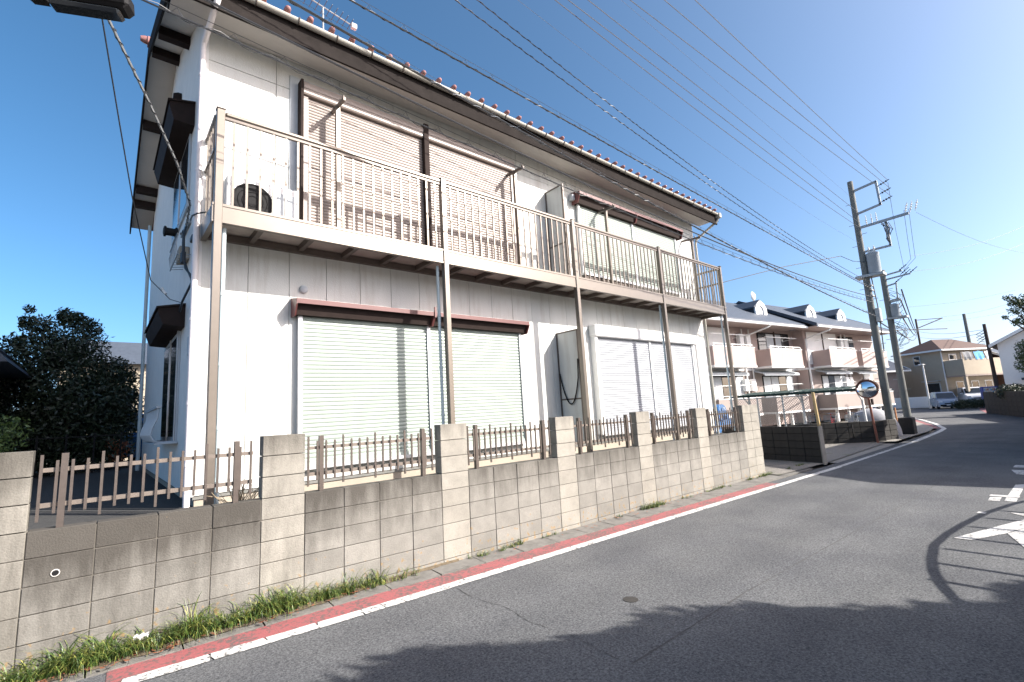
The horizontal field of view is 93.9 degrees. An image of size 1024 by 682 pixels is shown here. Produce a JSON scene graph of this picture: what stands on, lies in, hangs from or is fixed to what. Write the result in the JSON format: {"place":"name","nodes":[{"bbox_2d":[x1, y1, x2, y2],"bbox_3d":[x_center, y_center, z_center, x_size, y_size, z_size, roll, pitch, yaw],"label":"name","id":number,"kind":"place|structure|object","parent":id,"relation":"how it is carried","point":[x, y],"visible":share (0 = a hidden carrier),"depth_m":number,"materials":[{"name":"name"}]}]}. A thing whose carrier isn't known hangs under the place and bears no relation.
{"place":"outdoors","nodes":[
{"label":"outdoors","id":0,"kind":"place"},
{"bbox_2d":[0,349,31,410],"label":"dark eaves house","id":1,"kind":"structure","parent":0,"point":[10,368],"depth_m":10.52,"materials":[{"name":"stone"}]},
{"bbox_2d":[95,413,143,459],"bbox_3d":[-12.426,3.045,14.823,1.980,1.500,3.809,5,-12,-44],"label":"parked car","id":2,"kind":"object","parent":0,"point":[135,440],"visible":0.1,"depth_m":13.78,"materials":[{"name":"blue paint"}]},
{"bbox_2d":[0,559,458,681],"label":"grass","id":3,"kind":"structure","parent":0,"point":[199,628],"depth_m":3.95,"materials":[{"name":"plant"}]},
{"bbox_2d":[133,632,148,639],"bbox_3d":[-2.984,2.378,3.850,0.109,0.042,0.054,4,-11,-39],"label":"waste paper","id":4,"kind":"object","parent":3,"relation":"on","point":[143,635],"visible":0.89,"depth_m":3.85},
{"bbox_2d":[28,433,725,530],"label":"house lot","id":5,"kind":"structure","parent":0,"point":[77,513],"depth_m":6.76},
{"bbox_2d":[0,414,34,452],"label":"green shrub","id":6,"kind":"object","parent":5,"relation":"on","point":[5,434],"visible":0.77,"depth_m":8.57,"materials":[{"name":"green plant"}]},
{"bbox_2d":[0,304,145,476],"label":"evergreen tree","id":7,"kind":"object","parent":5,"relation":"on","point":[101,398],"visible":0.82,"depth_m":12.04,"materials":[{"name":"green plant"}]},
{"bbox_2d":[26,431,130,477],"bbox_3d":[-10.295,2.692,11.369,1.900,0.970,0.040,4,-11,-39],"label":"iron fence","id":8,"kind":"object","parent":5,"relation":"on","point":[65,450],"visible":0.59,"depth_m":11.45,"materials":[{"name":"black metal"}]},
{"bbox_2d":[105,439,130,462],"bbox_3d":[-10.113,2.937,12.300,0.446,0.910,0.608,-7,-9,24],"label":"garden shrub","id":9,"kind":"object","parent":5,"relation":"on","point":[123,444],"visible":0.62,"depth_m":12.24,"materials":[{"name":"green plant"}]},
{"bbox_2d":[209,477,258,502],"bbox_3d":[-2.737,1.564,4.845,0.435,0.399,0.549,-4,-9,6],"label":"dry shrub","id":10,"kind":"object","parent":5,"relation":"on","point":[240,497],"visible":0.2,"depth_m":4.85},
{"bbox_2d":[129,0,737,507],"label":"apartment house","id":11,"kind":"structure","parent":5,"relation":"on","point":[397,276],"depth_m":7.54,"materials":[{"name":"white"}]},
{"bbox_2d":[101,19,180,302],"bbox_3d":[-4.047,-1.577,5.419,0.420,1.710,3.488,2,-10,-30],"label":"telephone drop","id":12,"kind":"object","parent":11,"relation":"hanging from","point":[125,154],"visible":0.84,"depth_m":4.78,"materials":[{"name":"rubber"}]},
{"bbox_2d":[107,20,190,234],"bbox_3d":[-3.888,-2.100,5.399,0.282,0.753,3.164,1,-10,-25],"label":"service drop","id":13,"kind":"object","parent":11,"relation":"attached to","point":[114,30],"visible":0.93,"depth_m":4.80,"materials":[{"name":"rubber"}]},
{"bbox_2d":[160,331,180,441],"bbox_3d":[-5.378,0.770,7.516,0.043,1.580,1.950,4,-11,-41],"label":"side window","id":14,"kind":"structure","parent":11,"relation":"in","point":[170,395],"depth_m":7.24,"materials":[{"name":"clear glass"}]},
{"bbox_2d":[171,134,191,245],"bbox_3d":[-5.355,-2.375,7.728,0.042,1.150,1.900,4,-11,-41],"label":"side window","id":15,"kind":"structure","parent":11,"relation":"in","point":[180,201],"depth_m":7.45,"materials":[{"name":"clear glass"}]},
{"bbox_2d":[223,175,296,218],"bbox_3d":[-3.264,-1.724,6.231,0.840,0.600,0.295,4,-11,-40],"label":"air conditioner","id":16,"kind":"object","parent":11,"relation":"on","point":[253,195],"visible":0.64,"depth_m":6.11,"materials":[{"name":"white paint"}]},
{"bbox_2d":[297,0,356,30],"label":"tv antenna","id":17,"kind":"object","parent":11,"relation":"attached to","point":[353,26],"visible":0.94,"depth_m":8.70,"materials":[{"name":"metal"}]},
{"bbox_2d":[559,359,578,404],"bbox_3d":[1.141,0.815,9.456,0.029,0.884,0.526,4,-11,-40],"label":"garden hose","id":18,"kind":"object","parent":11,"relation":"hanging from","point":[576,387],"visible":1,"depth_m":9.32,"materials":[{"name":"black rubber"}]},
{"bbox_2d":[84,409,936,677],"bbox_3d":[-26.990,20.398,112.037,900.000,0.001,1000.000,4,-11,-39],"label":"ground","id":19,"kind":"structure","parent":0,"point":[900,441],"depth_m":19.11,"materials":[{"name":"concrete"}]},
{"bbox_2d":[51,340,146,462],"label":"neighbour house","id":20,"kind":"structure","parent":19,"relation":"on","point":[130,352],"depth_m":23.31,"materials":[{"name":"stone"}]},
{"bbox_2d":[0,404,765,680],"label":"block wall","id":21,"kind":"structure","parent":19,"relation":"on","point":[69,583],"depth_m":4.81,"materials":[{"name":"grey concrete"}]},
{"bbox_2d":[34,441,252,527],"bbox_3d":[-3.101,1.215,4.184,1.494,0.575,0.054,4,-11,-39],"label":"metal fence","id":22,"kind":"object","parent":21,"relation":"on","point":[235,483],"visible":1,"depth_m":4.08,"materials":[{"name":"brown metal"}]},
{"bbox_2d":[307,428,433,490],"bbox_3d":[-1.556,1.324,5.449,1.494,0.575,0.054,4,-11,-39],"label":"metal fence","id":23,"kind":"object","parent":21,"relation":"on","point":[320,472],"visible":0.98,"depth_m":5.38,"materials":[{"name":"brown metal"}]},
{"bbox_2d":[466,420,550,468],"bbox_3d":[-0.010,1.433,6.715,1.494,0.575,0.054,4,-11,-39],"label":"metal fence","id":24,"kind":"object","parent":21,"relation":"on","point":[477,454],"visible":0.96,"depth_m":6.66,"materials":[{"name":"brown metal"}]},
{"bbox_2d":[573,414,632,453],"bbox_3d":[1.535,1.542,7.980,1.494,0.575,0.054,4,-11,-39],"label":"metal fence","id":25,"kind":"object","parent":21,"relation":"on","point":[580,442],"visible":0.93,"depth_m":7.94,"materials":[{"name":"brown metal"}]},
{"bbox_2d":[649,410,693,443],"bbox_3d":[3.080,1.651,9.245,1.494,0.575,0.054,4,-11,-39],"label":"metal fence","id":26,"kind":"object","parent":21,"relation":"on","point":[652,419],"visible":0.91,"depth_m":9.21,"materials":[{"name":"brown metal"}]},
{"bbox_2d":[705,407,740,435],"bbox_3d":[4.625,1.761,10.510,1.494,0.575,0.054,4,-11,-39],"label":"metal fence","id":27,"kind":"object","parent":21,"relation":"on","point":[735,420],"visible":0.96,"depth_m":10.50,"materials":[{"name":"brown metal"}]},
{"bbox_2d":[700,299,895,425],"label":"pink apartment building","id":28,"kind":"structure","parent":19,"relation":"on","point":[778,348],"depth_m":32.94,"materials":[{"name":"pink stucco"},{"name":"white paint"},{"name":"dark slate"}]},
{"bbox_2d":[710,376,744,399],"bbox_3d":[13.280,3.298,29.306,3.400,2.350,0.045,2,-10,-32],"label":"window","id":29,"kind":"structure","parent":28,"relation":"in","point":[721,381],"depth_m":29.17,"materials":[{"name":"clear glass"}]},
{"bbox_2d":[751,292,755,300],"bbox_3d":[18.454,-2.503,36.303,0.720,2.554,0.210,4,-11,-39],"label":"satellite dish","id":30,"kind":"object","parent":28,"relation":"on","point":[753,296],"visible":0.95,"depth_m":36.31,"materials":[{"name":"metal"}]},
{"bbox_2d":[756,332,789,349],"bbox_3d":[17.970,0.630,32.746,3.800,2.350,0.045,2,-10,-32],"label":"window","id":31,"kind":"structure","parent":28,"relation":"in","point":[766,342],"depth_m":32.61,"materials":[{"name":"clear glass"}]},
{"bbox_2d":[762,375,795,396],"bbox_3d":[18.083,3.491,32.283,3.700,2.350,0.045,2,-10,-32],"label":"window","id":32,"kind":"structure","parent":28,"relation":"in","point":[771,380],"depth_m":32.27,"materials":[{"name":"clear glass"}]},
{"bbox_2d":[821,375,847,394],"bbox_3d":[23.499,3.598,34.741,3.500,2.300,0.044,2,-10,-32],"label":"window","id":33,"kind":"structure","parent":28,"relation":"in","point":[826,379],"depth_m":34.58,"materials":[{"name":"clear glass"}]},
{"bbox_2d":[837,336,853,349],"bbox_3d":[25.640,0.827,36.596,2.300,2.300,0.044,2,-10,-32],"label":"window","id":34,"kind":"structure","parent":28,"relation":"in","point":[849,339],"depth_m":36.95,"materials":[{"name":"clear glass"}]},
{"bbox_2d":[876,360,910,408],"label":"house","id":35,"kind":"structure","parent":19,"relation":"on","point":[891,373],"depth_m":53.35,"materials":[{"name":"stone"}]},
{"bbox_2d":[879,289,947,344],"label":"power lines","id":36,"kind":"object","parent":19,"relation":"on","point":[917,332],"visible":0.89,"depth_m":46.08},
{"bbox_2d":[891,339,1002,396],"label":"beige house","id":37,"kind":"structure","parent":19,"relation":"on","point":[948,366],"depth_m":52.43,"materials":[{"name":"white paint"}]},
{"bbox_2d":[913,356,920,365],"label":"window","id":38,"kind":"structure","parent":37,"relation":"in","point":[916,360],"depth_m":54.61,"materials":[{"name":"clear glass"}]},
{"bbox_2d":[927,382,941,393],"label":"window","id":39,"kind":"structure","parent":37,"relation":"in","point":[932,387],"depth_m":52.75,"materials":[{"name":"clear glass"}]},
{"bbox_2d":[948,354,956,359],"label":"window","id":40,"kind":"structure","parent":37,"relation":"in","point":[951,356],"depth_m":52.16,"materials":[{"name":"glass"}]},
{"bbox_2d":[955,381,964,391],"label":"window","id":41,"kind":"structure","parent":37,"relation":"in","point":[959,384],"depth_m":51.75,"materials":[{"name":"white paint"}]},
{"bbox_2d":[962,351,973,359],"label":"laundry","id":42,"kind":"object","parent":37,"relation":"hanging from","point":[967,355],"visible":1,"depth_m":50.22,"materials":[{"name":"fabric"}]},
{"bbox_2d":[971,380,979,386],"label":"window","id":43,"kind":"structure","parent":37,"relation":"in","point":[975,383],"depth_m":52.10,"materials":[{"name":"glass"}]},
{"bbox_2d":[973,351,984,358],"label":"laundry","id":44,"kind":"object","parent":37,"relation":"hanging from","point":[979,354],"visible":1,"depth_m":50.45,"materials":[{"name":"blue fabric"}]},
{"bbox_2d":[984,380,992,386],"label":"window","id":45,"kind":"structure","parent":37,"relation":"in","point":[988,383],"depth_m":52.39,"materials":[{"name":"white paint"}]},
{"bbox_2d":[975,324,998,387],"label":"utility pole","id":46,"kind":"object","parent":19,"relation":"on","point":[991,361],"visible":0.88,"depth_m":45.06,"materials":[{"name":"concrete"}]},
{"bbox_2d":[991,349,1004,384],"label":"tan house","id":47,"kind":"structure","parent":19,"relation":"on","point":[1000,378],"depth_m":53.14,"materials":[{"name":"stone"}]},
{"bbox_2d":[988,326,1023,385],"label":"white house","id":48,"kind":"structure","parent":19,"relation":"on","point":[1004,345],"depth_m":41.50,"materials":[{"name":"paint"}]},
{"bbox_2d":[1001,293,1023,329],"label":"roadside tree","id":49,"kind":"object","parent":19,"relation":"on","point":[1018,302],"visible":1,"depth_m":30.96,"materials":[{"name":"green plant"}]},
{"bbox_2d":[1013,339,1023,372],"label":"pine tree","id":50,"kind":"object","parent":19,"relation":"on","point":[1020,346],"visible":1,"depth_m":30.83,"materials":[{"name":"green plant"}]},
{"bbox_2d":[0,0,1023,408],"label":"sky","id":51,"kind":"structure","parent":0,"point":[930,93],"materials":[{"name":"blue"}]},
{"bbox_2d":[75,406,1023,681],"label":"road","id":52,"kind":"structure","parent":0,"point":[915,588],"depth_m":4.29,"materials":[{"name":"asphalt"}]},
{"bbox_2d":[49,468,812,681],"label":"gutter strip","id":53,"kind":"object","parent":52,"relation":"on","point":[466,563],"visible":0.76,"depth_m":5.75,"materials":[{"name":"concrete"}]},
{"bbox_2d":[38,493,701,681],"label":"leaf litter","id":54,"kind":"object","parent":53,"relation":"on","point":[175,642],"visible":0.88,"depth_m":3.89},
{"bbox_2d":[468,463,804,558],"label":"weeds","id":55,"kind":"object","parent":53,"relation":"on","point":[656,504],"visible":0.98,"depth_m":8.26,"materials":[{"name":"green plant"}]},
{"bbox_2d":[106,483,777,681],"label":"red kerb line","id":56,"kind":"object","parent":52,"relation":"on","point":[122,673],"visible":1,"depth_m":4.73,"materials":[{"name":"paint"}]},
{"bbox_2d":[122,467,839,681],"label":"white edge line","id":57,"kind":"object","parent":52,"relation":"on","point":[204,658],"visible":1,"depth_m":4.63,"materials":[{"name":"paint"}]},
{"bbox_2d":[457,588,625,662],"bbox_3d":[0.125,2.396,4.140,0.073,0.001,2.141,4,-11,-41],"label":"asphalt crack","id":58,"kind":"object","parent":52,"relation":"on","point":[545,626],"visible":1,"depth_m":3.98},
{"bbox_2d":[623,596,637,602],"bbox_3d":[1.096,2.387,4.423,0.140,0.004,0.138,4,-11,-39],"label":"manhole cover","id":59,"kind":"object","parent":52,"relation":"on","point":[631,599],"visible":1,"depth_m":4.42,"materials":[{"name":"metal"}]},
{"bbox_2d":[630,432,1004,664],"bbox_3d":[10.944,2.954,11.652,26.302,0.001,0.260,4,-11,-40],"label":"asphalt seam","id":60,"kind":"object","parent":52,"relation":"on","point":[649,652],"visible":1,"depth_m":4.40,"materials":[{"name":"asphalt"}]},
{"bbox_2d":[827,443,894,462],"bbox_3d":[10.837,3.446,14.899,6.305,0.001,0.650,4,-11,-39],"label":"concrete apron","id":61,"kind":"object","parent":52,"relation":"on","point":[872,449],"visible":0.6,"depth_m":14.57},
{"bbox_2d":[836,442,913,466],"bbox_3d":[11.271,3.371,14.533,8.100,0.001,0.137,4,-11,-39],"label":"white edge line faded","id":62,"kind":"object","parent":52,"relation":"on","point":[873,455],"visible":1,"depth_m":13.84,"materials":[{"name":"paint"}]},
{"bbox_2d":[892,397,931,408],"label":"garden wall","id":63,"kind":"structure","parent":52,"relation":"on","point":[918,402],"depth_m":50.94,"materials":[{"name":"white paint"}]},
{"bbox_2d":[918,364,931,407],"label":"street lamp","id":64,"kind":"object","parent":52,"relation":"on","point":[926,386],"visible":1,"depth_m":49.96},
{"bbox_2d":[916,420,938,427],"bbox_3d":[23.942,4.773,28.208,0.436,0.001,13.677,-9,-10,33],"label":"red kerb line","id":65,"kind":"object","parent":52,"relation":"on","point":[928,424],"visible":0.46,"depth_m":25.67,"materials":[{"name":"paint"}]},
{"bbox_2d":[912,418,946,441],"bbox_3d":[22.825,4.597,26.686,1.449,0.001,25.606,-10,-11,37],"label":"white edge line","id":66,"kind":"object","parent":52,"relation":"on","point":[934,433],"visible":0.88,"depth_m":20.79,"materials":[{"name":"paint"}]},
{"bbox_2d":[930,391,958,408],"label":"parked car","id":67,"kind":"object","parent":52,"relation":"on","point":[938,400],"visible":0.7,"depth_m":46.65,"materials":[{"name":"silver metal"}]},
{"bbox_2d":[962,314,970,341],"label":"utility pole","id":68,"kind":"object","parent":52,"relation":"on","point":[966,327],"visible":0.34,"depth_m":61.91,"materials":[{"name":"concrete"}]},
{"bbox_2d":[950,398,984,408],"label":"clipped hedge","id":69,"kind":"object","parent":52,"relation":"on","point":[966,404],"visible":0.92,"depth_m":42.86,"materials":[{"name":"green plant"}]},
{"bbox_2d":[958,387,981,399],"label":"parked car","id":70,"kind":"object","parent":52,"relation":"on","point":[974,393],"visible":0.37,"depth_m":49.47,"materials":[{"name":"white paint"}]},
{"bbox_2d":[979,386,997,398],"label":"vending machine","id":71,"kind":"object","parent":52,"relation":"on","point":[988,389],"visible":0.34,"depth_m":44.79,"materials":[{"name":"blue metal"}]},
{"bbox_2d":[983,387,995,391],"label":"display window","id":72,"kind":"structure","parent":71,"relation":"in","point":[991,389],"depth_m":44.68,"materials":[{"name":"glass"}]},
{"bbox_2d":[954,465,1023,546],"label":"road lettering","id":73,"kind":"object","parent":52,"relation":"on","point":[1018,534],"visible":1,"depth_m":6.00,"materials":[{"name":"white paint"}]},
{"bbox_3d":[-4.791,-3.453,2.885,0.331,12.300,2.300,4,-11,-39],"label":"utility pole","id":74,"kind":"object","parent":52,"relation":"on","visible":0},
{"bbox_2d":[31,0,134,21],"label":"street lamp","id":75,"kind":"object","parent":74,"relation":"attached to","point":[116,10],"visible":1,"depth_m":3.58,"materials":[{"name":"metal"}]},
{"bbox_2d":[142,0,872,301],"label":"front cable","id":76,"kind":"object","parent":74,"relation":"attached to","point":[291,67],"visible":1,"depth_m":6.07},
{"bbox_2d":[455,0,869,286],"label":"spiral cable","id":77,"kind":"object","parent":74,"relation":"attached to","point":[629,128],"visible":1,"depth_m":9.15,"materials":[{"name":"rubber"}]},
{"bbox_2d":[477,0,868,281],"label":"spiral cable","id":78,"kind":"object","parent":74,"relation":"attached to","point":[641,128],"visible":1,"depth_m":9.44,"materials":[{"name":"rubber"}]},
{"bbox_2d":[518,0,860,243],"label":"thin wire","id":79,"kind":"object","parent":74,"relation":"attached to","point":[665,112],"visible":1,"depth_m":10.24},
{"bbox_2d":[555,0,859,227],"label":"power line","id":80,"kind":"object","parent":74,"relation":"attached to","point":[685,101],"visible":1,"depth_m":10.90,"materials":[{"name":"rubber"}]},
{"bbox_2d":[568,0,859,222],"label":"power line","id":81,"kind":"object","parent":74,"relation":"attached to","point":[695,97],"visible":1,"depth_m":11.23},
{"bbox_2d":[588,0,855,210],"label":"power line","id":82,"kind":"object","parent":74,"relation":"attached to","point":[707,93],"visible":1,"depth_m":11.71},
{"bbox_2d":[625,3,852,198],"bbox_3d":[4.462,-6.810,11.713,24.900,0.889,0.005,4,-11,-39],"label":"thin wire","id":83,"kind":"object","parent":74,"relation":"attached to","point":[724,88],"visible":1,"depth_m":12.44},
{"bbox_2d":[707,256,839,287],"bbox_3d":[9.289,-2.420,17.624,7.550,1.774,0.065,-1,-9,-16],"label":"cross cable","id":84,"kind":"object","parent":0,"point":[777,268],"visible":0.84,"depth_m":17.79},
{"bbox_2d":[764,442,882,474],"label":"gravel yard","id":85,"kind":"structure","parent":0,"point":[833,452],"depth_m":13.79,"materials":[{"name":"gravel"}]},
{"bbox_2d":[713,404,730,432],"bbox_3d":[7.138,3.163,17.897,1.980,1.500,3.809,-8,-10,30],"label":"parked car","id":86,"kind":"object","parent":85,"relation":"on","point":[719,406],"visible":0.07,"depth_m":17.45,"materials":[{"name":"blue paint"}]},
{"bbox_2d":[722,426,827,464],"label":"garden wall","id":87,"kind":"structure","parent":85,"relation":"on","point":[797,443],"depth_m":13.34,"materials":[{"name":"grey concrete"}]},
{"bbox_2d":[729,395,811,425],"bbox_3d":[7.617,2.199,14.265,0.048,1.060,2.553,1,-10,-27],"label":"chain link fence","id":88,"kind":"object","parent":87,"relation":"on","point":[781,407],"visible":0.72,"depth_m":13.88,"materials":[{"name":"metal"}]},
{"bbox_2d":[732,386,866,423],"bbox_3d":[12.073,3.026,19.848,2.060,2.075,4.900,4,-11,-37],"label":"bicycle shelter","id":89,"kind":"object","parent":85,"relation":"on","point":[803,391],"visible":0.79,"depth_m":19.56,"materials":[{"name":"white paint"}]},
{"bbox_2d":[807,412,821,423],"bbox_3d":[12.366,3.418,19.436,0.577,1.025,1.691,-9,-10,34],"label":"bicycle","id":90,"kind":"object","parent":85,"relation":"on","point":[814,417],"visible":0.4,"depth_m":19.13,"materials":[{"name":"grey metal"}]},
{"bbox_2d":[811,392,820,425],"bbox_3d":[8.305,2.006,13.037,0.080,1.222,0.155,-2,-9,-6],"label":"yellow post","id":91,"kind":"object","parent":85,"relation":"on","point":[815,409],"visible":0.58,"depth_m":13.05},
{"bbox_2d":[822,412,839,422],"bbox_3d":[12.662,3.312,18.847,0.577,1.025,1.691,-10,-11,40],"label":"bicycle","id":92,"kind":"object","parent":85,"relation":"on","point":[832,418],"visible":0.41,"depth_m":18.50,"materials":[{"name":"grey metal"}]},
{"bbox_2d":[787,421,886,443],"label":"garden wall","id":93,"kind":"structure","parent":85,"relation":"on","point":[840,432],"depth_m":17.61,"materials":[{"name":"grey concrete"}]},
{"bbox_2d":[844,411,861,438],"bbox_3d":[13.052,3.184,18.144,0.577,1.025,1.691,-11,-12,44],"label":"bicycle","id":94,"kind":"object","parent":85,"relation":"on","point":[856,419],"visible":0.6,"depth_m":17.88,"materials":[{"name":"grey metal"}]},
{"bbox_2d":[855,379,878,442],"bbox_3d":[12.930,2.530,17.259,0.713,2.323,0.278,-9,-10,33],"label":"traffic mirror","id":95,"kind":"object","parent":85,"relation":"on","point":[867,389],"visible":0.98,"depth_m":17.29,"materials":[{"name":"brown paint"}]},
{"bbox_2d":[887,418,932,441],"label":"pavement","id":96,"kind":"structure","parent":0,"point":[922,428],"depth_m":21.01,"materials":[{"name":"concrete"}]},
{"bbox_2d":[848,408,902,435],"bbox_3d":[14.954,3.361,19.916,1.500,1.120,1.900,4,-11,-39],"label":"domed cover","id":97,"kind":"object","parent":96,"relation":"on","point":[878,414],"visible":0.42,"depth_m":19.52,"materials":[{"name":"plastic"}]},
{"bbox_2d":[847,179,917,441],"bbox_3d":[14.838,-1.389,18.413,0.500,10.800,2.284,4,-11,-39],"label":"utility pole","id":98,"kind":"object","parent":96,"relation":"on","point":[870,265],"visible":1,"depth_m":18.92,"materials":[{"name":"concrete"}]},
{"bbox_2d":[204,0,872,296],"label":"front cable","id":99,"kind":"object","parent":98,"relation":"attached to","point":[310,51],"visible":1,"depth_m":6.47,"materials":[{"name":"rubber"}]},
{"bbox_2d":[287,0,875,316],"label":"lashed cable","id":100,"kind":"object","parent":98,"relation":"attached to","point":[292,2],"visible":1,"depth_m":7.16,"materials":[{"name":"rubber"}]},
{"bbox_2d":[349,0,871,288],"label":"lashed cable","id":101,"kind":"object","parent":98,"relation":"attached to","point":[420,39],"visible":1,"depth_m":7.87,"materials":[{"name":"rubber"}]},
{"bbox_2d":[630,0,890,195],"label":"voltage line","id":102,"kind":"object","parent":98,"relation":"attached to","point":[745,87],"visible":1,"depth_m":11.88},
{"bbox_2d":[664,0,889,187],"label":"voltage line","id":103,"kind":"object","parent":98,"relation":"attached to","point":[764,84],"visible":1,"depth_m":12.03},
{"bbox_2d":[695,0,883,176],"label":"voltage line","id":104,"kind":"object","parent":98,"relation":"attached to","point":[779,79],"visible":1,"depth_m":12.07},
{"bbox_2d":[916,212,1021,252],"bbox_3d":[20.491,-4.546,21.028,11.879,0.336,0.011,2,-10,-29],"label":"side wire","id":105,"kind":"object","parent":98,"relation":"attached to","point":[962,234],"visible":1,"depth_m":20.14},
{"bbox_2d":[877,419,898,441],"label":"garden wall","id":106,"kind":"structure","parent":96,"relation":"on","point":[891,430],"depth_m":17.87,"materials":[{"name":"grey concrete"}]},
{"bbox_2d":[879,264,915,416],"bbox_3d":[17.418,0.445,20.922,0.584,7.658,1.526,4,-11,-39],"label":"utility pole","id":107,"kind":"object","parent":96,"relation":"on","point":[893,313],"visible":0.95,"depth_m":21.20,"materials":[{"name":"concrete"}]},
{"bbox_2d":[898,417,917,435],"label":"concrete block","id":108,"kind":"structure","parent":96,"relation":"on","point":[907,425],"depth_m":19.73,"materials":[{"name":"concrete"}]},
{"bbox_2d":[982,391,1023,416],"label":"boundary wall","id":109,"kind":"structure","parent":0,"point":[1011,403],"depth_m":29.77,"materials":[{"name":"grey concrete"}]},
{"bbox_2d":[993,383,1023,398],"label":"dark hedge","id":110,"kind":"object","parent":109,"relation":"on","point":[1010,387],"visible":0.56,"depth_m":30.13,"materials":[{"name":"green plant"}]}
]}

